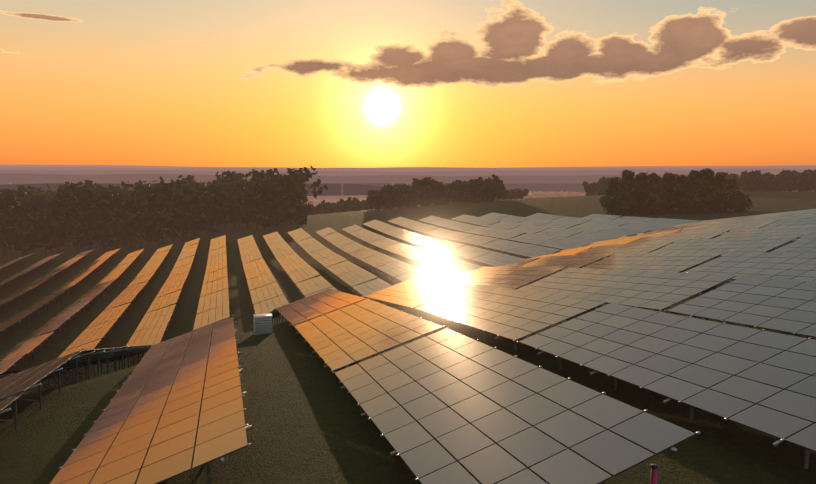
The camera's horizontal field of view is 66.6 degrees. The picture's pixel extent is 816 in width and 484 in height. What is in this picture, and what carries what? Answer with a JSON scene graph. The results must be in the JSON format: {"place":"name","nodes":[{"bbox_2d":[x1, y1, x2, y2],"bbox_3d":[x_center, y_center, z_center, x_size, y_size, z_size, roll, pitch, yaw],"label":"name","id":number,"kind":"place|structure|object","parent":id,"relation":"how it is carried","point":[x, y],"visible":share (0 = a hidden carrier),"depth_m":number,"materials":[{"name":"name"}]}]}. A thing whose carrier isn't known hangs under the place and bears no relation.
{"place":"outdoors","nodes":[
{"label":"outdoors","id":0,"kind":"place"},
{"bbox_2d":[0,182,381,195],"bbox_3d":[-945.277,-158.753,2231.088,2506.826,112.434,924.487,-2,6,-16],"label":"distant ridge","id":1,"kind":"structure","parent":0,"point":[347,189],"depth_m":2271.03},
{"bbox_2d":[0,173,739,184],"bbox_3d":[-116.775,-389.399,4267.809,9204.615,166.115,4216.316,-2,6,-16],"label":"distant ridge","id":2,"kind":"structure","parent":0,"point":[17,178],"depth_m":4769.58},
{"bbox_2d":[0,169,813,175],"bbox_3d":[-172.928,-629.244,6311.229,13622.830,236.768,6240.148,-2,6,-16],"label":"distant ridge","id":3,"kind":"structure","parent":0,"point":[482,173],"depth_m":7023.12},
{"bbox_2d":[0,191,815,483],"bbox_3d":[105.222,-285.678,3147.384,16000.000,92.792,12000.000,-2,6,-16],"label":"ground","id":4,"kind":"structure","parent":0,"point":[303,411],"depth_m":29.05,"materials":[{"name":"green plant"}]},
{"bbox_2d":[2,287,71,338],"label":"solar panel mount","id":5,"kind":"object","parent":4,"relation":"on","point":[37,311],"visible":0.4,"depth_m":108.69,"materials":[{"name":"metal"}]},
{"bbox_2d":[0,248,120,331],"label":"solar panel row","id":6,"kind":"object","parent":5,"relation":"on","point":[41,302],"visible":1,"depth_m":129.61,"materials":[{"name":"grey glass"}]},
{"bbox_2d":[6,280,114,371],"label":"solar panel mount","id":7,"kind":"object","parent":4,"relation":"on","point":[32,351],"visible":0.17,"depth_m":99.55,"materials":[{"name":"metal"}]},
{"bbox_2d":[0,248,144,372],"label":"solar panel row","id":8,"kind":"object","parent":7,"relation":"attached to","point":[13,356],"visible":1,"depth_m":100.11,"materials":[{"name":"grey glass"}]},
{"bbox_2d":[0,282,148,394],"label":"solar panel mount","id":9,"kind":"object","parent":4,"relation":"on","point":[50,376],"visible":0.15,"depth_m":66.53,"materials":[{"name":"metal"}]},
{"bbox_2d":[0,244,172,380],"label":"solar panel row","id":10,"kind":"object","parent":9,"relation":"on","point":[90,333],"visible":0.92,"depth_m":102.11,"materials":[{"name":"grey glass"}]},
{"bbox_2d":[0,272,189,429],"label":"solar panel mount","id":11,"kind":"object","parent":4,"relation":"on","point":[128,354],"visible":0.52,"depth_m":42.71,"materials":[{"name":"metal"}]},
{"bbox_2d":[0,238,199,409],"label":"solar panel row","id":12,"kind":"object","parent":11,"relation":"attached to","point":[149,328],"visible":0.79,"depth_m":81.83,"materials":[{"name":"grey glass"}]},
{"bbox_2d":[58,264,252,483],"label":"solar panel mount","id":13,"kind":"object","parent":4,"relation":"on","point":[209,472],"visible":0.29,"depth_m":15.94,"materials":[{"name":"metal"}]},
{"bbox_2d":[50,235,247,483],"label":"solar panel row","id":14,"kind":"object","parent":13,"relation":"attached to","point":[122,430],"visible":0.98,"depth_m":18.49,"materials":[{"name":"grey glass"}]},
{"bbox_2d":[253,313,272,334],"bbox_3d":[-9.637,5.759,41.316,1.217,1.760,1.017,-2,6,-16],"label":"inverter cabinet","id":15,"kind":"object","parent":4,"relation":"on","point":[262,323],"visible":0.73,"depth_m":40.88,"materials":[{"name":"grey metal"}]},
{"bbox_2d":[0,165,815,255],"bbox_3d":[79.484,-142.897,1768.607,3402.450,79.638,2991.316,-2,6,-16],"label":"forest","id":16,"kind":"object","parent":4,"relation":"on","point":[82,215],"visible":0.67,"depth_m":221.36,"materials":[{"name":"green plant"}]},
{"bbox_2d":[245,260,700,483],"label":"solar panel mount","id":17,"kind":"object","parent":4,"relation":"on","point":[276,314],"visible":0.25,"depth_m":23.92,"materials":[{"name":"metal"}]},
{"bbox_2d":[237,235,695,483],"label":"solar panel row","id":18,"kind":"object","parent":17,"relation":"attached to","point":[478,455],"visible":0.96,"depth_m":16.25,"materials":[{"name":"grey glass"}]},
{"bbox_2d":[282,255,814,468],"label":"solar panel mount","id":19,"kind":"object","parent":4,"relation":"on","point":[777,443],"visible":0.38,"depth_m":21.46,"materials":[{"name":"metal"}]},
{"bbox_2d":[263,232,815,451],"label":"solar panel row","id":20,"kind":"object","parent":19,"relation":"attached to","point":[718,369],"visible":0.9,"depth_m":21.18,"materials":[{"name":"grey glass"}]},
{"bbox_2d":[309,251,807,333],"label":"solar panel mount","id":21,"kind":"object","parent":4,"relation":"on","point":[699,294],"visible":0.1,"depth_m":31.98,"materials":[{"name":"metal"}]},
{"bbox_2d":[287,228,815,336],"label":"solar panel row","id":22,"kind":"object","parent":21,"relation":"attached to","point":[787,306],"visible":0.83,"depth_m":33.09,"materials":[{"name":"grey glass"}]},
{"bbox_2d":[352,251,805,288],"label":"solar panel mount","id":23,"kind":"object","parent":4,"relation":"on","point":[565,255],"visible":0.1,"depth_m":56.41,"materials":[{"name":"metal"}]},
{"bbox_2d":[316,227,815,281],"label":"solar panel row","id":24,"kind":"object","parent":23,"relation":"attached to","point":[795,266],"visible":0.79,"depth_m":45.37,"materials":[{"name":"grey glass"}]},
{"bbox_2d":[390,234,810,275],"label":"solar panel mount","id":25,"kind":"object","parent":4,"relation":"on","point":[578,253],"visible":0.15,"depth_m":106.63,"materials":[{"name":"metal"}]},
{"bbox_2d":[342,224,815,274],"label":"solar panel row","id":26,"kind":"object","parent":25,"relation":"attached to","point":[806,244],"visible":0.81,"depth_m":58.99,"materials":[{"name":"grey glass"}]},
{"bbox_2d":[414,231,802,266],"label":"solar panel mount","id":27,"kind":"object","parent":4,"relation":"on","point":[489,265],"visible":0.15,"depth_m":118.30,"materials":[{"name":"metal"}]},
{"bbox_2d":[363,220,815,266],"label":"solar panel row","id":28,"kind":"object","parent":27,"relation":"attached to","point":[495,259],"visible":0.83,"depth_m":107.00,"materials":[{"name":"grey glass"}]},
{"bbox_2d":[650,464,657,483],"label":"marker post","id":29,"kind":"object","parent":4,"relation":"on","point":[654,467],"visible":1,"depth_m":11.77,"materials":[{"name":"pink"}]},
{"bbox_2d":[598,168,752,215],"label":"trees","id":30,"kind":"object","parent":4,"relation":"on","point":[695,191],"visible":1,"depth_m":179.96,"materials":[{"name":"green plant"}]},
{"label":"solar panel structure","id":31,"kind":"object","parent":4,"relation":"on","visible":0},
{"bbox_2d":[388,215,815,257],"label":"solar panel row","id":32,"kind":"object","parent":31,"relation":"on","point":[523,249],"visible":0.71,"depth_m":115.10,"materials":[{"name":"grey glass"}]},
{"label":"solar panel structure","id":33,"kind":"object","parent":4,"relation":"on","visible":0},
{"bbox_2d":[419,210,815,249],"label":"solar panel row","id":34,"kind":"object","parent":33,"relation":"on","point":[554,242],"visible":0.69,"depth_m":128.33,"materials":[{"name":"grey glass"}]},
{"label":"solar panel structure","id":35,"kind":"object","parent":4,"relation":"on","visible":0},
{"bbox_2d":[452,209,815,242],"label":"solar panel row","id":36,"kind":"object","parent":35,"relation":"on","point":[593,237],"visible":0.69,"depth_m":138.05,"materials":[{"name":"grey glass"}]},
{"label":"solar panel structure","id":37,"kind":"object","parent":4,"relation":"on","visible":0},
{"bbox_2d":[480,209,811,235],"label":"solar panel row","id":38,"kind":"object","parent":37,"relation":"on","point":[616,230],"visible":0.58,"depth_m":145.01,"materials":[{"name":"grey glass"}]},
{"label":"solar panel structure","id":39,"kind":"object","parent":4,"relation":"on","visible":0},
{"bbox_2d":[525,211,793,230],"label":"solar panel row","id":40,"kind":"object","parent":39,"relation":"on","point":[612,223],"visible":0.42,"depth_m":146.09,"materials":[{"name":"grey glass"}]},
{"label":"solar panel structure","id":41,"kind":"object","parent":4,"relation":"on","visible":0},
{"bbox_2d":[583,210,801,224],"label":"solar panel row","id":42,"kind":"object","parent":41,"relation":"on","point":[645,219],"visible":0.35,"depth_m":145.23,"materials":[{"name":"grey glass"}]},
{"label":"solar panel structure","id":43,"kind":"object","parent":4,"relation":"on","visible":0},
{"bbox_2d":[0,249,93,304],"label":"solar panel row","id":44,"kind":"object","parent":43,"relation":"on","point":[32,285],"visible":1,"depth_m":149.94,"materials":[{"name":"grey glass"}]},
{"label":"solar panel structure","id":45,"kind":"object","parent":4,"relation":"on","visible":0},
{"bbox_2d":[0,253,60,285],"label":"solar panel row","id":46,"kind":"object","parent":45,"relation":"on","point":[24,271],"visible":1,"depth_m":164.35,"materials":[{"name":"grey glass"}]},
{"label":"solar panel structure","id":47,"kind":"object","parent":4,"relation":"on","visible":0},
{"bbox_2d":[0,253,33,269],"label":"solar panel row","id":48,"kind":"object","parent":47,"relation":"on","point":[10,263],"visible":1,"depth_m":177.95,"materials":[{"name":"grey glass"}]},
{"bbox_2d":[0,166,815,171],"bbox_3d":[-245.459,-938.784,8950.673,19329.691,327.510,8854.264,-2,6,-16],"label":"distant ridge","id":49,"kind":"structure","parent":0,"point":[374,169],"depth_m":9928.94,"materials":[{"name":"grey"}]},
{"bbox_2d":[0,165,815,168],"bbox_3d":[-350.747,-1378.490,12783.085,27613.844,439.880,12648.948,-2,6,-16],"label":"distant ridge","id":50,"kind":"structure","parent":0,"point":[127,166],"depth_m":13770.64,"materials":[{"name":"grey"}]},
{"bbox_2d":[0,0,815,167],"label":"sky","id":51,"kind":"structure","parent":0,"point":[191,83],"materials":[{"name":"orange"}]},
{"bbox_2d":[304,183,800,192],"bbox_3d":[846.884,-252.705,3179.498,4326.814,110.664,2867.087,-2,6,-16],"label":"distant ridge","id":52,"kind":"structure","parent":0,"point":[556,187],"depth_m":3314.15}
]}

